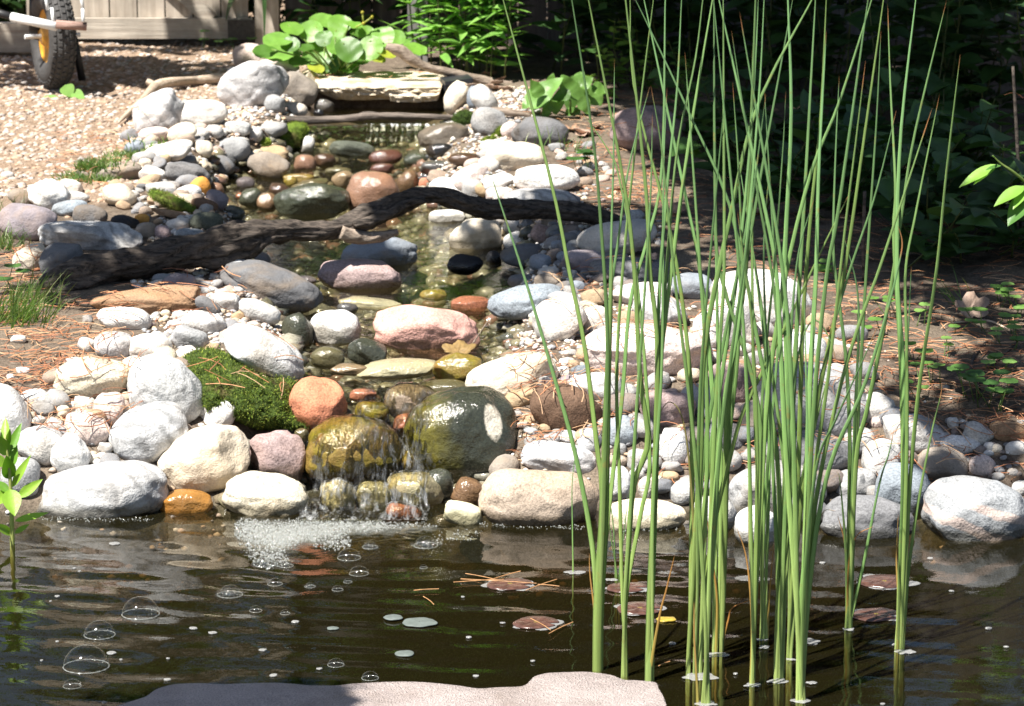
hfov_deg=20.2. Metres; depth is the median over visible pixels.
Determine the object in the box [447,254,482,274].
stone
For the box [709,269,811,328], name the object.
boulder
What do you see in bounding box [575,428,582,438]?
pebble
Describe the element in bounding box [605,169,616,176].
pebble
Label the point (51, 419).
stone
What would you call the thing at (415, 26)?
fence post
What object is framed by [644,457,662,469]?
cobble
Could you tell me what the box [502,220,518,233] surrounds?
stone
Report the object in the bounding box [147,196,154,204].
cobble
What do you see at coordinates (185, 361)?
cobble
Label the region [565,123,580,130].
fallen leaf
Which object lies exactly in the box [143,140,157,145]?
pebble
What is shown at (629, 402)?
cobble
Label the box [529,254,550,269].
stone
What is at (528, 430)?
stone
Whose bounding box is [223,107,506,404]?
stream water
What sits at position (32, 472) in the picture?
boulder
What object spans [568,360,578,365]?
pebble
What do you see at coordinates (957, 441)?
boulder
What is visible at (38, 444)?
boulder
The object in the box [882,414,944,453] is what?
boulder
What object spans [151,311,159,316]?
pebble
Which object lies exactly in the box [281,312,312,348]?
stone
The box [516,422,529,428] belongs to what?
pebble
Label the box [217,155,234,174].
stone
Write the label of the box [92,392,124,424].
stone
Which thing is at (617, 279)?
pebble
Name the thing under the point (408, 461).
stone
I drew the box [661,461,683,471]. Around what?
cobble
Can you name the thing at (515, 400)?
boulder
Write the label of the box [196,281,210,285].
stone
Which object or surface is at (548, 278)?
stone
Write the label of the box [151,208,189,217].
boulder
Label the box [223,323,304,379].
boulder
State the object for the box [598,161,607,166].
pebble
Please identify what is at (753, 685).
foam patch
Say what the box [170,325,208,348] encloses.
boulder
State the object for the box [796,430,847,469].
boulder
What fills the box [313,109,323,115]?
stone
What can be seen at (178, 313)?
pebble
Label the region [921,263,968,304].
grass tuft
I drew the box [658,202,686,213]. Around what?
stone
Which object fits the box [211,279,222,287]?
pebble
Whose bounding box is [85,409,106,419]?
cobble
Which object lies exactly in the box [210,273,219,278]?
pebble
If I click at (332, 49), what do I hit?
marsh plant
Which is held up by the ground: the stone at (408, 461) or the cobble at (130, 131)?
the cobble at (130, 131)
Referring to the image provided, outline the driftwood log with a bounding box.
[38,187,622,291]
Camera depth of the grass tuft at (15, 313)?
7.65 m
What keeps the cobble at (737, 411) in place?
on the ground
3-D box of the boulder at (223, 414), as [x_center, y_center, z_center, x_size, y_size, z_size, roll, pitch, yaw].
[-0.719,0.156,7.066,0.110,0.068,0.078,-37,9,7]
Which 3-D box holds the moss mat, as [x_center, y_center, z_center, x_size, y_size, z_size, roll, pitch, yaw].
[-0.672,0.096,7.318,0.366,0.214,0.617,0,12,0]
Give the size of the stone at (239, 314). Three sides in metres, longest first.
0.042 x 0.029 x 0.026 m
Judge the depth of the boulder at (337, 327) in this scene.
7.76 m
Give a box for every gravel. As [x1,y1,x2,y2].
[0,21,306,217]
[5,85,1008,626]
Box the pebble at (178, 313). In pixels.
[172,310,186,318]
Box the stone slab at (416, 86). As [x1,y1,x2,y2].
[302,69,443,102]
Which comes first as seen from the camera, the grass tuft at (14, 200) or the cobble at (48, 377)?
the cobble at (48, 377)
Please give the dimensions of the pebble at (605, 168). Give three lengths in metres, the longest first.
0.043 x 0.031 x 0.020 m
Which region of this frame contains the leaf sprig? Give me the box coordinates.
[44,84,84,98]
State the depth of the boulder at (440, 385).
7.24 m
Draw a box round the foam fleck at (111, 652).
[107,651,115,654]
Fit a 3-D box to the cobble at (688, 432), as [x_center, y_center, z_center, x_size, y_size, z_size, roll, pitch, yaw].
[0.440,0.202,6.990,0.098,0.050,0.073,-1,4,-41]
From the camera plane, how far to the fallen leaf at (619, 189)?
9.39 m
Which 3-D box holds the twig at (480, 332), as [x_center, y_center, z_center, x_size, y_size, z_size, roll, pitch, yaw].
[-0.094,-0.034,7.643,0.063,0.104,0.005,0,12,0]
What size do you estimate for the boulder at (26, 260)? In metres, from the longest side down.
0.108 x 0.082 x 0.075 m
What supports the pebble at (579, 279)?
on the ground
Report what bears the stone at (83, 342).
on the ground
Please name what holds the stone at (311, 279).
on the stream water
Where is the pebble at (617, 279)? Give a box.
[613,276,627,285]
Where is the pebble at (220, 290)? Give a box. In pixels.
[214,288,228,292]
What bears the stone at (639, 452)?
on the ground
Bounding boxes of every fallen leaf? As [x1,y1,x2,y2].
[442,340,476,353]
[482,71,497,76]
[486,83,498,89]
[490,80,502,83]
[498,86,514,89]
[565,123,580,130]
[574,127,598,134]
[614,185,629,190]
[639,101,654,104]
[909,228,921,234]
[955,291,989,317]
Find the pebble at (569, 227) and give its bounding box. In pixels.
[563,224,578,232]
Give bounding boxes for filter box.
[440,74,472,102]
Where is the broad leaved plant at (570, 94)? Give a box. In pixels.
[522,72,605,116]
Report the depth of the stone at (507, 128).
10.33 m
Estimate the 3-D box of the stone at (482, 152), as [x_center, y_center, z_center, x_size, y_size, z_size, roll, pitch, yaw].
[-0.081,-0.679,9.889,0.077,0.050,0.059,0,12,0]
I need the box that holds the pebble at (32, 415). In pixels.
[30,411,37,418]
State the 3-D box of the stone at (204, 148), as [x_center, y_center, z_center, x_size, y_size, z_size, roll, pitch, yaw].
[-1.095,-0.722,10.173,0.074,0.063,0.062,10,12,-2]
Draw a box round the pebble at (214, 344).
[205,343,218,348]
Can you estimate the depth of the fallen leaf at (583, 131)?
10.31 m
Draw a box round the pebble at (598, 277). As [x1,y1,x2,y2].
[588,273,608,282]
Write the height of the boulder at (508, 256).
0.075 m
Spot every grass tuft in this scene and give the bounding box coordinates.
[0,187,38,207]
[0,221,32,253]
[0,269,76,328]
[8,262,72,309]
[49,154,134,184]
[58,155,95,177]
[101,133,168,160]
[525,126,602,151]
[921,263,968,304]
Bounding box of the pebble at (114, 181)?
[109,179,121,183]
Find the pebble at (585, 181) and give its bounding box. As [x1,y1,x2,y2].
[579,177,592,185]
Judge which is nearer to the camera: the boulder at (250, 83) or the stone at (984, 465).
the stone at (984, 465)
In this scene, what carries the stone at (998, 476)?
on the ground
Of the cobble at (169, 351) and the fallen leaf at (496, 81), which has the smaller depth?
the cobble at (169, 351)
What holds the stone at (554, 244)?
on the ground
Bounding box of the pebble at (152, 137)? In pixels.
[143,134,158,141]
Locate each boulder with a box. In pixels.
[0,203,57,240]
[0,383,31,434]
[0,457,40,497]
[12,243,44,269]
[17,425,62,464]
[27,179,70,209]
[36,460,168,525]
[38,221,142,249]
[39,242,82,274]
[50,433,90,471]
[51,200,86,215]
[53,356,129,397]
[64,410,110,445]
[76,161,141,179]
[90,285,200,313]
[94,331,131,357]
[96,306,150,329]
[108,401,188,462]
[127,351,202,422]
[129,333,172,356]
[132,88,184,131]
[146,139,192,160]
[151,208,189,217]
[157,424,249,491]
[160,489,212,516]
[165,161,210,181]
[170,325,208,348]
[180,100,227,125]
[181,310,226,334]
[201,401,235,424]
[211,259,244,272]
[217,61,288,106]
[219,260,323,313]
[221,471,308,521]
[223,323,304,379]
[239,298,280,324]
[247,151,290,182]
[249,430,305,481]
[260,145,288,160]
[273,183,349,220]
[283,71,318,106]
[288,376,347,433]
[291,178,328,187]
[304,415,401,483]
[311,309,361,347]
[317,259,401,295]
[320,479,356,515]
[329,141,374,158]
[330,363,366,375]
[338,296,401,310]
[341,237,417,272]
[346,170,398,210]
[347,338,386,364]
[356,481,391,512]
[357,358,434,380]
[373,304,480,359]
[383,384,434,417]
[387,471,443,508]
[403,385,517,483]
[417,122,468,147]
[422,379,464,391]
[428,209,465,224]
[429,177,460,191]
[433,352,481,380]
[443,500,482,528]
[449,218,501,254]
[450,163,489,190]
[451,296,488,314]
[465,351,558,395]
[471,107,507,135]
[478,468,598,537]
[481,172,513,189]
[486,141,544,169]
[487,283,563,320]
[500,243,541,267]
[504,188,580,202]
[505,387,534,408]
[511,116,568,145]
[513,164,579,190]
[521,440,595,473]
[530,383,601,430]
[531,293,587,341]
[547,291,581,300]
[562,249,601,272]
[567,372,621,399]
[576,219,656,255]
[585,322,712,375]
[587,258,680,281]
[609,466,630,500]
[610,105,685,150]
[610,415,637,445]
[610,498,686,536]
[613,282,672,303]
[632,290,687,326]
[639,389,695,425]
[659,427,689,463]
[672,272,711,298]
[680,383,710,410]
[693,297,758,347]
[694,496,736,533]
[704,420,743,449]
[708,361,751,402]
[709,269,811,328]
[729,463,826,524]
[734,505,773,549]
[735,400,778,434]
[752,360,866,437]
[754,438,781,459]
[778,332,828,364]
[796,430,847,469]
[820,495,913,547]
[835,469,867,495]
[845,468,876,485]
[861,438,900,477]
[866,392,894,422]
[874,462,930,516]
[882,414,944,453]
[916,447,967,480]
[921,475,1023,553]
[940,435,980,454]
[989,420,1023,440]
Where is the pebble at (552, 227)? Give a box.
[545,224,559,236]
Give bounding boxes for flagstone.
[118,672,665,705]
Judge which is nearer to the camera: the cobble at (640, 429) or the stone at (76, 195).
the cobble at (640, 429)
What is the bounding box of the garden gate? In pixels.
[26,0,254,39]
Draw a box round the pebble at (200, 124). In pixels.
[195,122,207,127]
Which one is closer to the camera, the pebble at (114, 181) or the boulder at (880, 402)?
the boulder at (880, 402)
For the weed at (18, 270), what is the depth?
8.00 m
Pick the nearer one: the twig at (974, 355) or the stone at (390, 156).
the twig at (974, 355)
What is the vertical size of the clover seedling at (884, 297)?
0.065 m
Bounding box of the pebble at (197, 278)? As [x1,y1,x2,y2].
[194,276,203,282]
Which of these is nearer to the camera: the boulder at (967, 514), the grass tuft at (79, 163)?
the boulder at (967, 514)
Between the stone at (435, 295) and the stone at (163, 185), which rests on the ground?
the stone at (163, 185)
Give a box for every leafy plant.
[648,68,828,158]
[671,89,858,188]
[693,61,889,153]
[694,120,919,213]
[755,123,992,227]
[784,100,969,180]
[851,66,1013,157]
[852,99,1023,179]
[870,125,1023,234]
[880,156,1023,268]
[890,145,1023,251]
[897,101,1023,191]
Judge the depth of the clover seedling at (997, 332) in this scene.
7.47 m
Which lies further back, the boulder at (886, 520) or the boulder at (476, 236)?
the boulder at (476, 236)
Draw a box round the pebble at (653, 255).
[644,252,656,259]
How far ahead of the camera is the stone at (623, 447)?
6.96 m
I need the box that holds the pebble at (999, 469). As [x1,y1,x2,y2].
[994,465,1004,473]
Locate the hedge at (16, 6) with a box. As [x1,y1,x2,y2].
[0,0,313,39]
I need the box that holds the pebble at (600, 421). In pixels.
[597,418,602,425]
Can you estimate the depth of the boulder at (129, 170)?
9.57 m
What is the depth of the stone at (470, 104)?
10.90 m
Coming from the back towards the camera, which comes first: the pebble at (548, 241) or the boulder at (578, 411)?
the pebble at (548, 241)
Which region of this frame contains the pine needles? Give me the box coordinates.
[0,70,1023,665]
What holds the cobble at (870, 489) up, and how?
on the ground
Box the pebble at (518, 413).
[515,410,521,416]
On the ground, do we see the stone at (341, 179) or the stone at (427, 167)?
the stone at (427, 167)
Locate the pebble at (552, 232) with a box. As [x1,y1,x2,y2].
[549,230,559,236]
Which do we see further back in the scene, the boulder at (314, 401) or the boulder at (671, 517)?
the boulder at (314, 401)
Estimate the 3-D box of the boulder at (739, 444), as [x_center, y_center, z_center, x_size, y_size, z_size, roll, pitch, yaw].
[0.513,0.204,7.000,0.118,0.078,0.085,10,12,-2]
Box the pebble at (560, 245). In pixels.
[558,242,566,250]
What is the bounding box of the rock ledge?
[308,124,435,142]
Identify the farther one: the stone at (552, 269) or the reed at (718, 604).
the stone at (552, 269)
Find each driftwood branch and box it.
[117,73,224,123]
[280,111,452,124]
[385,42,511,83]
[472,107,530,116]
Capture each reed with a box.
[488,0,665,673]
[571,442,578,625]
[579,0,653,679]
[609,491,628,629]
[625,0,712,681]
[630,0,847,705]
[636,0,835,705]
[644,0,792,705]
[651,0,765,705]
[713,0,871,705]
[719,0,930,705]
[741,95,785,696]
[750,0,895,705]
[832,0,946,685]
[888,0,959,705]
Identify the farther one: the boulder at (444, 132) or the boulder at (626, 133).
the boulder at (444, 132)
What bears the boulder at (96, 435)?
on the ground
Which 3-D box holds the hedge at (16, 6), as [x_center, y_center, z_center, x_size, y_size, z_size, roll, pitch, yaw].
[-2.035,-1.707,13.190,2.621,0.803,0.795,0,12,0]
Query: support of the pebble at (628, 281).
on the ground
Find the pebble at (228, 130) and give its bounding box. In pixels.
[223,128,231,133]
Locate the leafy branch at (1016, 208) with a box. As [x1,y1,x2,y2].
[959,155,1023,225]
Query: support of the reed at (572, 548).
in the pond water
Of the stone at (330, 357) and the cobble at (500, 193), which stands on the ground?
the cobble at (500, 193)
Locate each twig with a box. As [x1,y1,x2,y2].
[468,321,487,353]
[953,319,1012,331]
[969,339,989,389]
[990,342,1015,367]
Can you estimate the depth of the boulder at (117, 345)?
7.35 m
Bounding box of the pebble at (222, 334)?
[218,329,225,338]
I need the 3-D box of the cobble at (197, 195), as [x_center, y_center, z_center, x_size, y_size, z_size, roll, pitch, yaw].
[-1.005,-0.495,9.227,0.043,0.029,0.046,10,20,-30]
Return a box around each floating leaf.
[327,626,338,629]
[383,614,402,620]
[395,650,413,656]
[402,617,437,626]
[656,617,675,621]
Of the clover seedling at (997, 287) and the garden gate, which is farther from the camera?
the garden gate
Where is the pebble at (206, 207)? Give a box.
[199,203,212,211]
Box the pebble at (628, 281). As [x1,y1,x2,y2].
[623,279,632,284]
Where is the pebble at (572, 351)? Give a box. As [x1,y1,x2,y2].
[568,349,576,354]
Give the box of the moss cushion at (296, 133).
[280,121,309,149]
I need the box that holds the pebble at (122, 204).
[115,200,130,209]
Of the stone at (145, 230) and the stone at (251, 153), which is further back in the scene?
the stone at (251, 153)
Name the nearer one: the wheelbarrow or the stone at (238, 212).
the stone at (238, 212)
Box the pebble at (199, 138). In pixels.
[193,135,204,144]
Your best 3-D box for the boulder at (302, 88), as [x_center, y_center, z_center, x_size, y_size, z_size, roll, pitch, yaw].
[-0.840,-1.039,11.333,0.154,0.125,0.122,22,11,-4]
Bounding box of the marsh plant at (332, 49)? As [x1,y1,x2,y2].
[252,11,426,75]
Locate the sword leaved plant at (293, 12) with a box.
[226,0,442,35]
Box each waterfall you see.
[300,378,434,519]
[366,124,434,141]
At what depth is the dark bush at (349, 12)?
12.69 m
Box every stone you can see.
[0,171,14,177]
[7,374,14,380]
[8,189,32,204]
[10,335,26,342]
[16,367,30,373]
[21,388,46,404]
[31,400,55,415]
[46,417,60,427]
[57,405,69,411]
[58,425,65,433]
[60,179,82,191]
[69,191,89,201]
[72,204,107,220]
[77,337,94,352]
[82,315,92,322]
[89,454,99,462]
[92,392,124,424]
[103,183,136,205]
[111,215,139,227]
[123,406,130,412]
[124,140,143,151]
[135,214,148,222]
[135,222,155,238]
[136,183,145,189]
[138,126,168,141]
[138,158,151,166]
[139,166,166,181]
[145,182,176,192]
[152,273,168,280]
[155,225,170,237]
[160,154,170,162]
[160,309,170,316]
[161,273,195,285]
[166,218,189,229]
[167,122,196,140]
[167,320,180,326]
[174,228,203,235]
[176,345,195,356]
[177,185,201,194]
[190,176,210,193]
[190,212,223,229]
[191,197,217,210]
[193,140,212,157]
[195,295,220,313]
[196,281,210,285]
[199,286,217,293]
[205,125,223,138]
[205,189,228,210]
[209,292,240,309]
[211,182,224,192]
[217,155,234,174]
[220,137,250,161]
[224,205,244,219]
[225,121,250,134]
[231,311,244,318]
[232,43,265,66]
[236,176,254,189]
[239,188,261,210]
[243,151,254,161]
[249,127,262,141]
[254,252,270,262]
[257,193,275,212]
[260,59,277,64]
[261,121,287,137]
[264,94,285,112]
[269,183,288,194]
[274,60,299,71]
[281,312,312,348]
[283,173,314,181]
[283,177,297,186]
[284,145,292,153]
[286,102,307,115]
[293,154,316,172]
[294,428,308,442]
[301,136,314,153]
[301,275,315,283]
[311,346,344,369]
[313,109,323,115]
[314,99,334,114]
[314,153,335,168]
[325,167,351,176]
[331,170,352,188]
[337,303,357,313]
[349,389,376,401]
[355,401,388,421]
[368,149,402,163]
[370,163,394,172]
[386,503,421,520]
[393,413,408,435]
[396,169,418,191]
[401,450,416,470]
[403,153,426,166]
[418,178,428,185]
[419,289,446,301]
[420,161,444,174]
[425,143,451,158]
[428,468,453,499]
[443,80,468,114]
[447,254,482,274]
[448,153,479,165]
[450,476,481,505]
[467,85,475,108]
[470,84,497,107]
[475,183,485,196]
[477,148,488,157]
[486,187,511,198]
[486,250,500,264]
[489,454,519,473]
[500,121,516,137]
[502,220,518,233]
[502,231,522,247]
[507,274,531,286]
[523,426,537,434]
[524,435,536,444]
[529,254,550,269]
[530,224,548,243]
[534,273,560,284]
[537,266,558,274]
[537,375,552,385]
[537,424,550,432]
[541,431,560,441]
[547,221,557,226]
[548,143,564,151]
[551,240,561,248]
[556,251,563,259]
[556,281,569,287]
[557,366,569,376]
[557,375,571,381]
[558,232,577,242]
[560,430,576,441]
[562,270,577,278]
[566,239,581,249]
[571,365,585,374]
[573,273,586,281]
[574,280,585,290]
[577,427,601,450]
[580,289,603,305]
[583,306,604,329]
[610,455,626,466]
[613,443,626,454]
[623,209,644,219]
[625,383,635,393]
[627,448,647,468]
[629,468,644,478]
[638,477,651,498]
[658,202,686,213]
[659,471,678,480]
[669,480,694,505]
[802,499,825,528]
[844,428,874,447]
[869,417,882,427]
[947,417,958,428]
[962,421,993,444]
[968,454,994,475]
[983,442,993,449]
[983,450,993,455]
[992,444,1001,452]
[992,472,1004,480]
[1005,441,1023,454]
[1007,468,1017,475]
[1012,480,1023,495]
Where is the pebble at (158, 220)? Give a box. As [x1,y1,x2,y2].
[153,218,162,223]
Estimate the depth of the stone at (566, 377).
7.20 m
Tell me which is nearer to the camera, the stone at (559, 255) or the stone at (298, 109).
the stone at (559, 255)
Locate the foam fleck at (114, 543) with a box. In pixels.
[109,542,119,544]
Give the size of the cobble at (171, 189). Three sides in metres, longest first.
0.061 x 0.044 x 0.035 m
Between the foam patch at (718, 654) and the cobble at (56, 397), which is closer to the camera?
the foam patch at (718, 654)
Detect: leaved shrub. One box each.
[586,73,617,98]
[592,18,663,89]
[663,40,712,105]
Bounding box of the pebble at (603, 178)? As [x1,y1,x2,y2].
[595,174,609,181]
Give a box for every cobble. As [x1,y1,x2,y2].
[42,368,56,385]
[44,389,69,407]
[73,395,94,410]
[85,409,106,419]
[98,442,112,452]
[100,453,119,462]
[120,128,138,141]
[122,183,134,189]
[122,392,128,400]
[123,355,139,365]
[132,151,156,161]
[136,173,160,183]
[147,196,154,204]
[152,159,166,168]
[153,154,165,162]
[153,346,176,357]
[161,181,179,188]
[165,188,174,193]
[173,189,188,194]
[175,193,195,204]
[176,135,194,142]
[176,174,197,186]
[176,357,189,365]
[181,155,196,163]
[193,193,204,197]
[195,127,209,139]
[198,160,212,170]
[199,407,206,415]
[213,145,224,150]
[219,174,227,180]
[253,149,262,152]
[426,169,448,181]
[461,179,480,195]
[463,158,478,166]
[478,156,499,171]
[479,140,498,149]
[493,187,502,198]
[528,316,533,328]
[575,347,584,361]
[580,300,597,309]
[597,318,616,328]
[601,393,640,415]
[621,310,634,322]
[628,412,653,439]
[644,371,670,390]
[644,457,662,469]
[658,478,672,493]
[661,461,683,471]
[677,368,699,382]
[679,426,704,444]
[679,475,694,485]
[695,405,704,417]
[712,352,722,362]
[730,450,742,471]
[733,402,741,419]
[738,426,753,441]
[740,343,751,355]
[740,448,754,461]
[743,350,763,365]
[756,321,773,338]
[778,354,815,362]
[793,325,817,334]
[805,313,832,331]
[816,429,837,439]
[817,469,843,492]
[825,337,842,344]
[831,363,843,371]
[832,345,852,362]
[835,325,868,342]
[841,441,861,454]
[849,362,878,379]
[862,379,882,393]
[866,485,874,494]
[879,406,899,424]
[885,394,899,406]
[900,450,917,462]
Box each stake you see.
[862,191,865,281]
[1011,66,1022,228]
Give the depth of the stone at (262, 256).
8.71 m
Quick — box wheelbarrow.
[0,0,86,88]
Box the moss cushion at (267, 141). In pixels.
[260,136,271,145]
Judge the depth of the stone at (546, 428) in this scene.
7.02 m
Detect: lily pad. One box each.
[481,578,534,590]
[512,616,563,630]
[605,582,646,592]
[613,602,666,615]
[853,607,895,621]
[856,574,920,589]
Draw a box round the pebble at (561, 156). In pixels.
[555,152,567,159]
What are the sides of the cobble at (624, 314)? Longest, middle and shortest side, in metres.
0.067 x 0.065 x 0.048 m
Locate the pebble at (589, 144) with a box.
[582,141,595,148]
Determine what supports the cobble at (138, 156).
on the ground
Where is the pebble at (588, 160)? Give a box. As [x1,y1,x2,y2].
[583,159,597,164]
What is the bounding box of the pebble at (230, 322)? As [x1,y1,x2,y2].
[226,319,238,328]
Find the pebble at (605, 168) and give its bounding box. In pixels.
[601,165,609,171]
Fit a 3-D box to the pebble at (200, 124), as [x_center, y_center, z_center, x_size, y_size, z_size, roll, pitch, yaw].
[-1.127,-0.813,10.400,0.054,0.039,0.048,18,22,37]
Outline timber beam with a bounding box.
[0,22,30,51]
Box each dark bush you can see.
[293,0,445,43]
[463,0,628,60]
[528,0,725,81]
[596,0,779,77]
[678,0,850,91]
[735,0,938,98]
[784,0,1018,111]
[843,0,1023,124]
[901,0,1023,109]
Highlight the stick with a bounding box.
[878,212,891,225]
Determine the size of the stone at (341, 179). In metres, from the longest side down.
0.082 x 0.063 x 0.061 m
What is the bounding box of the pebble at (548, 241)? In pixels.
[544,236,557,248]
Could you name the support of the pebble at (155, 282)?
on the ground
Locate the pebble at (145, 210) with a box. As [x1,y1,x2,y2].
[139,206,152,214]
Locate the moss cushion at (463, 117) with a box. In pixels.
[451,109,472,124]
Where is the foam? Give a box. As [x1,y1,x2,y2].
[126,518,580,568]
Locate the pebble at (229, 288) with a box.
[224,285,234,292]
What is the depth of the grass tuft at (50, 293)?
7.85 m
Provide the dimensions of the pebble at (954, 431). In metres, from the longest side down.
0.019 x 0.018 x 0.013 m
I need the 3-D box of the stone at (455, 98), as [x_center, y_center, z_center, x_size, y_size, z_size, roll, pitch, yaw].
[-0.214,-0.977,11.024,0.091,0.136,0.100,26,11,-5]
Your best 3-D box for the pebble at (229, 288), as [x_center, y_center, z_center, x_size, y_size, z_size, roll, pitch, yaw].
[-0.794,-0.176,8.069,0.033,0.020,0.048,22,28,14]
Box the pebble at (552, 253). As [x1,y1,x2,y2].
[547,248,561,259]
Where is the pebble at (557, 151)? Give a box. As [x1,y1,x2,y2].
[554,148,563,153]
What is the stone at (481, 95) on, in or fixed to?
on the ground
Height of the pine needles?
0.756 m
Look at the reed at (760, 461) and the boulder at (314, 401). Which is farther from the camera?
the boulder at (314, 401)
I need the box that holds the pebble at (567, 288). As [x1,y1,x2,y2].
[563,285,578,293]
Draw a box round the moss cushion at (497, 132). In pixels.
[492,126,501,136]
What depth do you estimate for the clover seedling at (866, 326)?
7.58 m
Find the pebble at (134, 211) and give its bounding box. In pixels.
[131,209,138,213]
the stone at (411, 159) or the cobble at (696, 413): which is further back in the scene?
the stone at (411, 159)
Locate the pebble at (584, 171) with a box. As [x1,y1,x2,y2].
[577,166,593,175]
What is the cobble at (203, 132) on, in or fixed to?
on the ground
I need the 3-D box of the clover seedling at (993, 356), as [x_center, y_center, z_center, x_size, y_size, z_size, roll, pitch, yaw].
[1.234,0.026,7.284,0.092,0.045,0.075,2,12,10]
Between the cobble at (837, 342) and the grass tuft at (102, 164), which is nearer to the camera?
the cobble at (837, 342)
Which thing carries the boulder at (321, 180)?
on the stream water
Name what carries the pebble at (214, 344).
on the ground
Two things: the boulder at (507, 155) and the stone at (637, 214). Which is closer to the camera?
the stone at (637, 214)
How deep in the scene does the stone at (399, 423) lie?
7.12 m
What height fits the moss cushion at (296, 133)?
0.127 m
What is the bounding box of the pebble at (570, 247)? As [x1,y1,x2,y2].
[566,244,578,250]
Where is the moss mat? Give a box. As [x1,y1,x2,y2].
[181,344,314,430]
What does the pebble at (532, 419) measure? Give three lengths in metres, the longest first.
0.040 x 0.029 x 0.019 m
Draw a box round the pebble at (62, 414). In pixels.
[58,411,67,417]
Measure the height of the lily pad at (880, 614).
0.006 m
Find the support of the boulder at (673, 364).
on the ground
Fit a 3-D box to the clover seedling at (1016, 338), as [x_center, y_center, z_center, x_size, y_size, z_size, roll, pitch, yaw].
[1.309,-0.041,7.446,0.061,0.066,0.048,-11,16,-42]
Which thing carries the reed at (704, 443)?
in the pond water
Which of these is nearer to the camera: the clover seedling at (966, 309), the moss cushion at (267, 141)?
the clover seedling at (966, 309)
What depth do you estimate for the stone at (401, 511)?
6.76 m
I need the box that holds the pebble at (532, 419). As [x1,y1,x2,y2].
[522,413,535,422]
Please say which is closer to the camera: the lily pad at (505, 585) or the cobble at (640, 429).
the lily pad at (505, 585)
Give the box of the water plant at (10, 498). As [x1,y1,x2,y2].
[0,418,46,587]
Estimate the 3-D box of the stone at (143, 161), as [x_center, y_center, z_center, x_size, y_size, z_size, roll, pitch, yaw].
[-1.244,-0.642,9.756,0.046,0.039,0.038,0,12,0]
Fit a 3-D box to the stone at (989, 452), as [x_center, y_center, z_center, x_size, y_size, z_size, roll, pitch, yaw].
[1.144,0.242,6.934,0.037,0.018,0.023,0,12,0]
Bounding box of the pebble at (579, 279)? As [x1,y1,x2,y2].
[573,277,583,281]
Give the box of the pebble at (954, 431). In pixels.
[951,428,958,434]
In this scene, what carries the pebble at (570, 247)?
on the ground
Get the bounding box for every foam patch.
[564,570,585,573]
[606,578,617,580]
[682,673,718,680]
[695,701,717,705]
[709,652,729,656]
[744,683,760,686]
[759,645,769,648]
[766,678,788,683]
[790,698,810,703]
[807,638,820,644]
[842,628,853,630]
[894,649,915,654]
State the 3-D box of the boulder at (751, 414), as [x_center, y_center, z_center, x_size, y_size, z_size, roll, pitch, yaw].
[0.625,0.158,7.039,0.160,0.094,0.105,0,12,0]
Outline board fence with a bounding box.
[285,0,1023,44]
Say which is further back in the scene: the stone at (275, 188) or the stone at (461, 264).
the stone at (275, 188)
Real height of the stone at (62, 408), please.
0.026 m
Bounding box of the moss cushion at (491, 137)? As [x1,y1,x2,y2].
[480,134,498,141]
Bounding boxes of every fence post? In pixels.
[254,0,280,44]
[407,0,427,62]
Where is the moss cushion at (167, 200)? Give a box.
[146,187,195,212]
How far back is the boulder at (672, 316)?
7.63 m
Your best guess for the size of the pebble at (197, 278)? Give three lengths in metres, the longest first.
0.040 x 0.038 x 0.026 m
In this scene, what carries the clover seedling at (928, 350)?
on the ground
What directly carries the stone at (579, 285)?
on the ground
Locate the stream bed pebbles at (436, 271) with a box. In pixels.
[207,120,534,537]
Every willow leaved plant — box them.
[380,0,476,68]
[418,0,512,73]
[448,0,532,79]
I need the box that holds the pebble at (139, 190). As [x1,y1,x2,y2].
[135,187,143,192]
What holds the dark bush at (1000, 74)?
on the ground
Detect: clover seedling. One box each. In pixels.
[818,258,833,282]
[851,310,871,328]
[867,295,895,318]
[868,317,881,330]
[904,341,932,365]
[909,361,944,386]
[909,380,928,398]
[914,302,929,325]
[941,336,953,356]
[948,318,977,332]
[958,307,987,330]
[973,313,1011,332]
[981,353,1016,369]
[988,327,1003,345]
[990,282,1013,305]
[995,287,1016,309]
[999,312,1020,335]
[1006,324,1023,349]
[1009,295,1023,318]
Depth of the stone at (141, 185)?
9.36 m
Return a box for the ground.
[0,0,1023,705]
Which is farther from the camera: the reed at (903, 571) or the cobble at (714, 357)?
the cobble at (714, 357)
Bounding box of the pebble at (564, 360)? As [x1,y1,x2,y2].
[559,357,569,364]
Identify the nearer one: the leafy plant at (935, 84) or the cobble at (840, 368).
the cobble at (840, 368)
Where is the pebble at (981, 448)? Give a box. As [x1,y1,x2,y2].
[974,445,986,454]
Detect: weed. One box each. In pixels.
[0,263,30,288]
[199,30,222,48]
[222,37,256,48]
[566,149,593,170]
[947,364,1011,400]
[963,376,1017,411]
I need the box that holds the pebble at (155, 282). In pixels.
[147,279,163,286]
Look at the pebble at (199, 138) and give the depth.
10.19 m
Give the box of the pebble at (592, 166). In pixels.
[583,162,594,169]
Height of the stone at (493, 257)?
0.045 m
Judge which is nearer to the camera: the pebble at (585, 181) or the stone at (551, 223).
the stone at (551, 223)
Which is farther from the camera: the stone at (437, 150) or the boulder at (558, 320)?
the stone at (437, 150)
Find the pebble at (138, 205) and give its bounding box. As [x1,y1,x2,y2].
[133,202,145,210]
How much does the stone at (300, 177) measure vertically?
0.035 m
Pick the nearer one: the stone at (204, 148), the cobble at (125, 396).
the cobble at (125, 396)
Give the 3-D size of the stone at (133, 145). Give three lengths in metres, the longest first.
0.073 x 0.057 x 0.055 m
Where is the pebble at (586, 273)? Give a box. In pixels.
[580,270,590,275]
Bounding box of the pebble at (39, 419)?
[31,415,45,424]
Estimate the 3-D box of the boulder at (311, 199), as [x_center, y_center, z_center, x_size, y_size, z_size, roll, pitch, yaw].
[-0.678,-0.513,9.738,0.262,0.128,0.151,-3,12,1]

